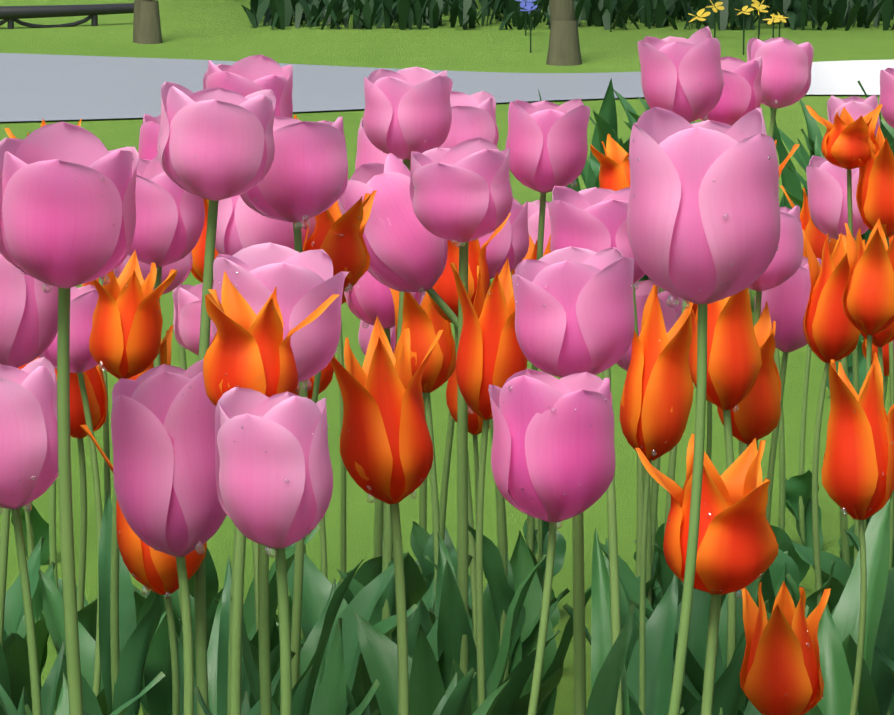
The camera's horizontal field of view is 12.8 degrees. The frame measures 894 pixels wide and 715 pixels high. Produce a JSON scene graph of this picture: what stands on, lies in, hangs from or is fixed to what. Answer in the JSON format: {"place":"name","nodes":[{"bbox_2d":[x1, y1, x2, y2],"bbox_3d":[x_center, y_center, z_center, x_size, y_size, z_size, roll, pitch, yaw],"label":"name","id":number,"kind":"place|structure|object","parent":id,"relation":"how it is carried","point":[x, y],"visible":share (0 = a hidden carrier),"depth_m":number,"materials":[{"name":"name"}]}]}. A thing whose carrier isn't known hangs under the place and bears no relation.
{"place":"outdoors","nodes":[
{"label":"outdoors","id":0,"kind":"place"},
{"bbox_2d":[10,502,49,564],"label":"leaves","id":1,"kind":"object","parent":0,"point":[39,526],"visible":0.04,"depth_m":3.97,"materials":[{"name":"green plant"}]},
{"bbox_2d":[0,0,893,714],"bbox_3d":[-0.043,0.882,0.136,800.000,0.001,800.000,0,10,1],"label":"lawn","id":2,"kind":"structure","parent":0,"point":[222,30],"depth_m":7.57,"materials":[{"name":"green plant"}]},
{"bbox_2d":[3,537,44,711],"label":"tulip leaves","id":3,"kind":"object","parent":2,"relation":"on","point":[15,649],"visible":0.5,"depth_m":3.11,"materials":[{"name":"green plant"}]},
{"bbox_2d":[16,357,55,674],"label":"tulip","id":4,"kind":"object","parent":2,"relation":"on","point":[41,633],"visible":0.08,"depth_m":3.33,"materials":[{"name":"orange plant"}]},
{"bbox_2d":[5,119,87,606],"bbox_3d":[-0.350,0.034,3.591,0.064,0.500,0.074,-7,12,-36],"label":"tulip","id":5,"kind":"object","parent":2,"relation":"on","point":[52,524],"visible":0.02,"depth_m":3.61,"materials":[{"name":"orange plant"}]},
{"bbox_2d":[0,3,133,28],"bbox_3d":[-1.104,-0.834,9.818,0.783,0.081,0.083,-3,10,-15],"label":"bench","id":6,"kind":"object","parent":2,"relation":"on","point":[10,15],"visible":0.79,"depth_m":9.83,"materials":[{"name":"paint"}]},
{"bbox_2d":[99,148,118,504],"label":"tulip","id":7,"kind":"object","parent":2,"relation":"on","point":[106,450],"visible":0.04,"depth_m":3.11,"materials":[{"name":"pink plant"}]},
{"bbox_2d":[118,325,173,714],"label":"tulip","id":8,"kind":"object","parent":2,"relation":"on","point":[165,350],"visible":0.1,"depth_m":3.25,"materials":[{"name":"orange plant"}]},
{"bbox_2d":[133,0,162,43],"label":"tree","id":9,"kind":"object","parent":2,"relation":"on","point":[146,24],"visible":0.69,"depth_m":9.41,"materials":[{"name":"brown plant"}]},
{"bbox_2d":[113,252,192,685],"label":"tulip","id":10,"kind":"object","parent":2,"relation":"on","point":[183,267],"visible":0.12,"depth_m":3.18,"materials":[{"name":"pink plant"}]},
{"bbox_2d":[138,114,186,369],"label":"tulip","id":11,"kind":"object","parent":2,"relation":"on","point":[148,135],"visible":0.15,"depth_m":3.52,"materials":[{"name":"pink plant"}]},
{"bbox_2d":[132,548,243,615],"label":"tulip leaves","id":12,"kind":"object","parent":2,"relation":"on","point":[212,585],"visible":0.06,"depth_m":3.27,"materials":[{"name":"green plant"}]},
{"bbox_2d":[172,282,213,355],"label":"tulip","id":13,"kind":"object","parent":2,"relation":"on","point":[187,299],"visible":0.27,"depth_m":3.36,"materials":[{"name":"pink plant"}]},
{"bbox_2d":[191,198,218,282],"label":"tulip","id":14,"kind":"object","parent":2,"relation":"on","point":[198,256],"visible":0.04,"depth_m":4.35,"materials":[{"name":"orange plant"}]},
{"bbox_2d":[275,362,345,646],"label":"tulip","id":15,"kind":"object","parent":2,"relation":"on","point":[327,372],"visible":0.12,"depth_m":3.25,"materials":[{"name":"orange plant"}]},
{"bbox_2d":[336,200,353,591],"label":"tulip","id":16,"kind":"object","parent":2,"relation":"on","point":[342,506],"visible":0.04,"depth_m":3.40,"materials":[{"name":"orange plant"}]},
{"bbox_2d":[288,554,410,638],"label":"tulip leaves","id":17,"kind":"object","parent":2,"relation":"on","point":[368,572],"visible":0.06,"depth_m":3.18,"materials":[{"name":"green plant"}]},
{"bbox_2d":[355,118,411,557],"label":"tulip","id":18,"kind":"object","parent":2,"relation":"on","point":[368,151],"visible":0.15,"depth_m":3.38,"materials":[{"name":"pink plant"}]},
{"bbox_2d":[344,271,426,582],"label":"tulip","id":19,"kind":"object","parent":2,"relation":"on","point":[369,298],"visible":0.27,"depth_m":3.25,"materials":[{"name":"pink plant"}]},
{"bbox_2d":[358,292,425,555],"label":"tulip","id":20,"kind":"object","parent":2,"relation":"on","point":[364,334],"visible":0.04,"depth_m":3.47,"materials":[{"name":"pink plant"}]},
{"bbox_2d":[403,552,427,605],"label":"tulip leaves","id":21,"kind":"object","parent":2,"relation":"on","point":[416,587],"visible":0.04,"depth_m":3.21,"materials":[{"name":"green plant"}]},
{"bbox_2d":[415,392,426,573],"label":"tulip","id":22,"kind":"object","parent":2,"relation":"on","point":[423,506],"visible":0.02,"depth_m":3.54,"materials":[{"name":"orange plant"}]},
{"bbox_2d":[410,521,468,575],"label":"tulip leaves","id":23,"kind":"object","parent":2,"relation":"on","point":[419,537],"visible":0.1,"depth_m":3.50,"materials":[{"name":"green plant"}]},
{"bbox_2d":[422,91,498,608],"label":"tulip","id":24,"kind":"object","parent":2,"relation":"on","point":[473,115],"visible":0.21,"depth_m":3.29,"materials":[{"name":"pink plant"}]},
{"bbox_2d":[432,368,489,612],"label":"tulip","id":25,"kind":"object","parent":2,"relation":"on","point":[475,422],"visible":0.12,"depth_m":3.22,"materials":[{"name":"orange plant"}]},
{"bbox_2d":[511,234,559,627],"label":"tulip","id":26,"kind":"object","parent":2,"relation":"on","point":[531,254],"visible":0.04,"depth_m":3.50,"materials":[{"name":"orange plant"}]},
{"bbox_2d":[523,200,565,578],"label":"tulip","id":27,"kind":"object","parent":2,"relation":"on","point":[533,223],"visible":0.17,"depth_m":3.73,"materials":[{"name":"pink plant"}]},
{"bbox_2d":[546,0,581,65],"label":"tree","id":28,"kind":"object","parent":2,"relation":"on","point":[564,47],"visible":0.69,"depth_m":8.91,"materials":[{"name":"brown plant"}]},
{"bbox_2d":[241,0,893,54],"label":"flower border bedding","id":29,"kind":"object","parent":2,"relation":"on","point":[409,14],"visible":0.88,"depth_m":9.82,"materials":[{"name":"green plant"}]},
{"bbox_2d":[581,78,617,188],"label":"leaves","id":30,"kind":"object","parent":2,"relation":"on","point":[607,113],"visible":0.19,"depth_m":5.54,"materials":[{"name":"green plant"}]},
{"bbox_2d":[588,110,617,177],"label":"leaves","id":31,"kind":"object","parent":2,"relation":"on","point":[605,129],"visible":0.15,"depth_m":5.38,"materials":[{"name":"green plant"}]},
{"bbox_2d":[590,134,662,609],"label":"tulip","id":32,"kind":"object","parent":2,"relation":"on","point":[614,173],"visible":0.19,"depth_m":3.30,"materials":[{"name":"orange plant"}]},
{"bbox_2d":[617,280,681,590],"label":"tulip","id":33,"kind":"object","parent":2,"relation":"on","point":[671,316],"visible":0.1,"depth_m":3.39,"materials":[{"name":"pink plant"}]},
{"bbox_2d":[651,287,664,595],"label":"tulip","id":34,"kind":"object","parent":2,"relation":"on","point":[654,490],"visible":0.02,"depth_m":3.43,"materials":[{"name":"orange plant"}]},
{"bbox_2d":[637,26,724,606],"bbox_3d":[0.194,0.025,3.335,0.072,0.605,0.072,0,10,1],"label":"tulip","id":35,"kind":"object","parent":2,"relation":"on","point":[682,77],"visible":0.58,"depth_m":3.27,"materials":[{"name":"pink plant"}]},
{"bbox_2d":[692,299,723,459],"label":"tulip","id":36,"kind":"object","parent":2,"relation":"on","point":[709,423],"visible":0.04,"depth_m":3.50,"materials":[{"name":"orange plant"}]},
{"bbox_2d":[699,56,762,455],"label":"tulip","id":37,"kind":"object","parent":2,"relation":"on","point":[741,96],"visible":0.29,"depth_m":3.47,"materials":[{"name":"pink plant"}]},
{"bbox_2d":[747,37,813,583],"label":"tulip","id":38,"kind":"object","parent":2,"relation":"on","point":[786,74],"visible":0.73,"depth_m":3.77,"materials":[{"name":"pink plant"}]},
{"bbox_2d":[755,256,821,523],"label":"tulip","id":39,"kind":"object","parent":2,"relation":"on","point":[787,301],"visible":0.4,"depth_m":3.55,"materials":[{"name":"pink plant"}]},
{"bbox_2d":[770,108,807,211],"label":"leaves","id":40,"kind":"object","parent":2,"relation":"on","point":[791,183],"visible":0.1,"depth_m":5.35,"materials":[{"name":"green plant"}]},
{"bbox_2d":[780,186,837,549],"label":"tulip","id":41,"kind":"object","parent":2,"relation":"on","point":[798,502],"visible":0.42,"depth_m":4.02,"materials":[{"name":"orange plant"}]},
{"bbox_2d":[777,112,880,171],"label":"leaves","id":42,"kind":"object","parent":2,"relation":"on","point":[790,144],"visible":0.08,"depth_m":5.52,"materials":[{"name":"green plant"}]},
{"bbox_2d":[806,156,868,569],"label":"tulip","id":43,"kind":"object","parent":2,"relation":"on","point":[827,192],"visible":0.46,"depth_m":3.67,"materials":[{"name":"pink plant"}]},
{"bbox_2d":[799,99,881,157],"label":"leaves","id":44,"kind":"object","parent":2,"relation":"on","point":[813,128],"visible":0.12,"depth_m":5.50,"materials":[{"name":"green plant"}]},
{"bbox_2d":[806,104,882,565],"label":"tulip","id":45,"kind":"object","parent":2,"relation":"on","point":[845,144],"visible":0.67,"depth_m":3.45,"materials":[{"name":"orange plant"}]},
{"bbox_2d":[827,94,879,391],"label":"tulip","id":46,"kind":"object","parent":2,"relation":"on","point":[855,107],"visible":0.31,"depth_m":4.83,"materials":[{"name":"pink plant"}]},
{"bbox_2d":[839,338,888,557],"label":"tulip","id":47,"kind":"object","parent":2,"relation":"on","point":[885,349],"visible":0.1,"depth_m":3.90,"materials":[{"name":"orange plant"}]},
{"bbox_2d":[856,126,893,571],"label":"tulip","id":48,"kind":"object","parent":2,"relation":"on","point":[875,194],"visible":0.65,"depth_m":3.44,"materials":[{"name":"orange plant"}]},
{"bbox_2d":[879,68,893,127],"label":"tulip","id":49,"kind":"object","parent":2,"relation":"on","point":[886,99],"visible":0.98,"depth_m":3.84,"materials":[{"name":"pink plant"}]},
{"bbox_2d":[0,53,893,121],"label":"path","id":50,"kind":"structure","parent":0,"point":[38,87],"depth_m":8.50,"materials":[{"name":"concrete"}]},
{"label":"bed soil","id":51,"kind":"structure","parent":0,"visible":0},
{"bbox_2d":[0,357,64,714],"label":"tulip","id":52,"kind":"object","parent":51,"relation":"on","point":[28,440],"visible":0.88,"depth_m":2.25,"materials":[{"name":"pink plant"}]},
{"bbox_2d":[0,121,138,714],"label":"tulip","id":53,"kind":"object","parent":51,"relation":"on","point":[67,208],"visible":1,"depth_m":2.06,"materials":[{"name":"pink plant"}]},
{"bbox_2d":[41,365,107,710],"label":"tulip","id":54,"kind":"object","parent":51,"relation":"on","point":[95,385],"visible":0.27,"depth_m":3.06,"materials":[{"name":"orange plant"}]},
{"bbox_2d":[0,254,165,714],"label":"tulip","id":55,"kind":"object","parent":51,"relation":"on","point":[28,318],"visible":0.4,"depth_m":2.52,"materials":[{"name":"pink plant"}]},
{"bbox_2d":[38,284,166,714],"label":"tulip","id":56,"kind":"object","parent":51,"relation":"on","point":[83,301],"visible":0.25,"depth_m":2.98,"materials":[{"name":"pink plant"}]},
{"bbox_2d":[54,250,177,714],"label":"tulip","id":57,"kind":"object","parent":51,"relation":"on","point":[125,334],"visible":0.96,"depth_m":2.82,"materials":[{"name":"orange plant"}]},
{"bbox_2d":[80,425,206,714],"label":"tulip","id":58,"kind":"object","parent":51,"relation":"on","point":[149,568],"visible":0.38,"depth_m":2.35,"materials":[{"name":"orange plant"}]},
{"bbox_2d":[111,359,226,714],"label":"tulip","id":59,"kind":"object","parent":51,"relation":"on","point":[163,434],"visible":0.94,"depth_m":2.15,"materials":[{"name":"pink plant"}]},
{"bbox_2d":[128,155,223,675],"bbox_3d":[-0.201,0.119,2.958,0.090,0.550,0.070,0,10,1],"label":"tulip","id":60,"kind":"object","parent":51,"relation":"on","point":[170,215],"visible":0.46,"depth_m":2.90,"materials":[{"name":"pink plant"}]},
{"bbox_2d":[83,82,295,714],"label":"tulip","id":61,"kind":"object","parent":51,"relation":"on","point":[215,145],"visible":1,"depth_m":2.33,"materials":[{"name":"pink plant"}]},
{"bbox_2d":[137,575,278,714],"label":"tulip leaves","id":62,"kind":"object","parent":51,"relation":"on","point":[158,695],"visible":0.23,"depth_m":3.06,"materials":[{"name":"green plant"}]},
{"bbox_2d":[207,591,222,714],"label":"tulip leaves","id":63,"kind":"object","parent":51,"relation":"on","point":[212,655],"visible":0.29,"depth_m":2.86,"materials":[{"name":"green plant"}]},
{"bbox_2d":[176,195,315,714],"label":"tulip","id":64,"kind":"object","parent":51,"relation":"on","point":[241,224],"visible":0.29,"depth_m":2.53,"materials":[{"name":"pink plant"}]},
{"bbox_2d":[203,54,319,706],"bbox_3d":[-0.147,0.086,2.955,0.085,0.616,0.087,-4,11,-23],"label":"tulip","id":65,"kind":"object","parent":51,"relation":"on","point":[246,76],"visible":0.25,"depth_m":2.94,"materials":[{"name":"pink plant"}]},
{"bbox_2d":[203,271,338,714],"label":"tulip","id":66,"kind":"object","parent":51,"relation":"on","point":[248,348],"visible":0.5,"depth_m":2.06,"materials":[{"name":"orange plant"}]},
{"bbox_2d":[194,242,348,714],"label":"tulip","id":67,"kind":"object","parent":51,"relation":"on","point":[306,283],"visible":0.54,"depth_m":2.17,"materials":[{"name":"pink plant"}]},
{"bbox_2d":[215,387,332,714],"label":"tulip","id":68,"kind":"object","parent":51,"relation":"on","point":[274,475],"visible":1,"depth_m":1.98,"materials":[{"name":"pink plant"}]},
{"bbox_2d":[231,116,362,714],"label":"tulip","id":69,"kind":"object","parent":51,"relation":"on","point":[303,181],"visible":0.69,"depth_m":2.43,"materials":[{"name":"pink plant"}]},
{"bbox_2d":[250,563,393,711],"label":"tulip leaves","id":70,"kind":"object","parent":51,"relation":"on","point":[363,603],"visible":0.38,"depth_m":2.79,"materials":[{"name":"green plant"}]},
{"bbox_2d":[299,190,379,714],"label":"tulip","id":71,"kind":"object","parent":51,"relation":"on","point":[337,237],"visible":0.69,"depth_m":2.52,"materials":[{"name":"orange plant"}]},
{"bbox_2d":[285,543,417,714],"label":"tulip leaves","id":72,"kind":"object","parent":51,"relation":"on","point":[317,587],"visible":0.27,"depth_m":3.04,"materials":[{"name":"green plant"}]},
{"bbox_2d":[336,67,452,644],"bbox_3d":[-0.036,0.074,3.086,0.084,0.595,0.072,-3,10,-19],"label":"tulip","id":73,"kind":"object","parent":51,"relation":"on","point":[407,111],"visible":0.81,"depth_m":3.02,"materials":[{"name":"pink plant"}]},
{"bbox_2d":[346,668,474,714],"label":"tulip leaves","id":74,"kind":"object","parent":51,"relation":"on","point":[456,699],"visible":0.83,"depth_m":2.54,"materials":[{"name":"green plant"}]},
{"bbox_2d":[354,611,476,714],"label":"tulip leaves","id":75,"kind":"object","parent":51,"relation":"on","point":[427,693],"visible":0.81,"depth_m":2.67,"materials":[{"name":"green plant"}]},
{"bbox_2d":[361,555,472,714],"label":"tulip leaves","id":76,"kind":"object","parent":51,"relation":"on","point":[431,636],"visible":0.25,"depth_m":2.77,"materials":[{"name":"green plant"}]},
{"bbox_2d":[330,316,510,714],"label":"tulip","id":77,"kind":"object","parent":51,"relation":"on","point":[386,450],"visible":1,"depth_m":2.25,"materials":[{"name":"orange plant"}]},
{"bbox_2d":[390,288,471,657],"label":"tulip","id":78,"kind":"object","parent":51,"relation":"on","point":[425,322],"visible":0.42,"depth_m":3.06,"materials":[{"name":"orange plant"}]},
{"bbox_2d":[338,153,563,714],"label":"tulip","id":79,"kind":"object","parent":51,"relation":"on","point":[407,250],"visible":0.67,"depth_m":2.82,"materials":[{"name":"pink plant"}]},
{"bbox_2d":[410,137,560,714],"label":"tulip","id":80,"kind":"object","parent":51,"relation":"on","point":[461,193],"visible":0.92,"depth_m":2.73,"materials":[{"name":"pink plant"}]},
{"bbox_2d":[425,213,556,649],"bbox_3d":[0.032,0.137,2.988,0.102,0.504,0.095,0,10,1],"label":"tulip","id":81,"kind":"object","parent":51,"relation":"on","point":[444,287],"visible":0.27,"depth_m":2.96,"materials":[{"name":"orange plant"}]},
{"bbox_2d":[448,257,546,714],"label":"tulip","id":82,"kind":"object","parent":51,"relation":"on","point":[489,351],"visible":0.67,"depth_m":2.69,"materials":[{"name":"orange plant"}]},
{"bbox_2d":[468,197,569,621],"bbox_3d":[0.044,0.119,3.123,0.086,0.494,0.080,-3,10,-17],"label":"tulip","id":83,"kind":"object","parent":51,"relation":"on","point":[510,240],"visible":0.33,"depth_m":3.07,"materials":[{"name":"pink plant"}]},
{"bbox_2d":[505,99,589,714],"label":"tulip","id":84,"kind":"object","parent":51,"relation":"on","point":[546,143],"visible":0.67,"depth_m":3.10,"materials":[{"name":"pink plant"}]},
{"bbox_2d":[510,531,590,714],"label":"tulip leaves","id":85,"kind":"object","parent":51,"relation":"on","point":[522,564],"visible":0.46,"depth_m":2.99,"materials":[{"name":"green plant"}]},
{"bbox_2d":[488,369,614,714],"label":"tulip","id":86,"kind":"object","parent":51,"relation":"on","point":[553,456],"visible":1,"depth_m":2.13,"materials":[{"name":"pink plant"}]},
{"bbox_2d":[512,246,634,714],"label":"tulip","id":87,"kind":"object","parent":51,"relation":"on","point":[574,310],"visible":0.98,"depth_m":2.21,"materials":[{"name":"pink plant"}]},
{"bbox_2d":[548,186,684,714],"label":"tulip","id":88,"kind":"object","parent":51,"relation":"on","point":[594,219],"visible":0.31,"depth_m":2.52,"materials":[{"name":"pink plant"}]},
{"bbox_2d":[600,543,653,625],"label":"tulip leaves","id":89,"kind":"object","parent":51,"relation":"on","point":[629,582],"visible":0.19,"depth_m":2.99,"materials":[{"name":"green plant"}]},
{"bbox_2d":[563,285,693,714],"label":"tulip","id":90,"kind":"object","parent":51,"relation":"on","point":[656,399],"visible":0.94,"depth_m":2.70,"materials":[{"name":"orange plant"}]},
{"bbox_2d":[604,537,726,670],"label":"tulip leaves","id":91,"kind":"object","parent":51,"relation":"on","point":[624,612],"visible":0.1,"depth_m":3.04,"materials":[{"name":"green plant"}]},
{"bbox_2d":[638,589,745,714],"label":"tulip leaves","id":92,"kind":"object","parent":51,"relation":"on","point":[729,695],"visible":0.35,"depth_m":2.78,"materials":[{"name":"green plant"}]},
{"bbox_2d":[627,107,780,714],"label":"tulip","id":93,"kind":"object","parent":51,"relation":"on","point":[703,222],"visible":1,"depth_m":1.72,"materials":[{"name":"pink plant"}]},
{"bbox_2d":[635,434,777,714],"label":"tulip","id":94,"kind":"object","parent":51,"relation":"on","point":[737,548],"visible":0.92,"depth_m":2.21,"materials":[{"name":"orange plant"}]},
{"bbox_2d":[629,599,808,714],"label":"tulip leaves","id":95,"kind":"object","parent":51,"relation":"on","point":[694,670],"visible":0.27,"depth_m":2.80,"materials":[{"name":"green plant"}]},
{"bbox_2d":[685,287,768,713],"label":"tulip","id":96,"kind":"object","parent":51,"relation":"on","point":[734,362],"visible":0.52,"depth_m":2.87,"materials":[{"name":"orange plant"}]},
{"bbox_2d":[681,206,802,613],"bbox_3d":[0.230,0.133,3.018,0.067,0.503,0.103,-9,13,-41],"label":"tulip","id":97,"kind":"object","parent":51,"relation":"on","point":[785,264],"visible":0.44,"depth_m":2.96,"materials":[{"name":"pink plant"}]},
{"bbox_2d":[717,302,780,446],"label":"tulip","id":98,"kind":"object","parent":51,"relation":"on","point":[757,415],"visible":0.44,"depth_m":2.95,"materials":[{"name":"orange plant"}]},
{"bbox_2d":[763,549,799,598],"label":"tulip leaves","id":99,"kind":"object","parent":51,"relation":"on","point":[782,565],"visible":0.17,"depth_m":3.47,"materials":[{"name":"green plant"}]},
{"bbox_2d":[740,581,830,714],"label":"tulip","id":100,"kind":"object","parent":51,"relation":"on","point":[780,672],"visible":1,"depth_m":2.33,"materials":[{"name":"orange plant"}]},
{"bbox_2d":[791,540,851,613],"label":"tulip leaves","id":101,"kind":"object","parent":51,"relation":"on","point":[841,575],"visible":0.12,"depth_m":3.35,"materials":[{"name":"green plant"}]},
{"bbox_2d":[785,229,859,618],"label":"tulip","id":102,"kind":"object","parent":51,"relation":"on","point":[831,331],"visible":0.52,"depth_m":3.21,"materials":[{"name":"orange plant"}]},
{"bbox_2d":[766,352,893,714],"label":"tulip","id":103,"kind":"object","parent":51,"relation":"on","point":[858,473],"visible":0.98,"depth_m":2.63,"materials":[{"name":"orange plant"}]},
{"bbox_2d":[832,492,892,714],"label":"tulip leaves","id":104,"kind":"object","parent":51,"relation":"on","point":[846,616],"visible":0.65,"depth_m":2.83,"materials":[{"name":"green plant"}]},
{"bbox_2d":[838,234,893,573],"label":"tulip","id":105,"kind":"object","parent":51,"relation":"on","point":[880,340],"visible":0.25,"depth_m":3.35,"materials":[{"name":"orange plant"}]},
{"bbox_2d":[842,219,893,714],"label":"tulip","id":106,"kind":"object","parent":51,"relation":"on","point":[868,300],"visible":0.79,"depth_m":3.10,"materials":[{"name":"orange plant"}]},
{"bbox_2d":[871,567,893,714],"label":"tulip leaves","id":107,"kind":"object","parent":51,"relation":"on","point":[882,678],"visible":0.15,"depth_m":2.89,"materials":[{"name":"green plant"}]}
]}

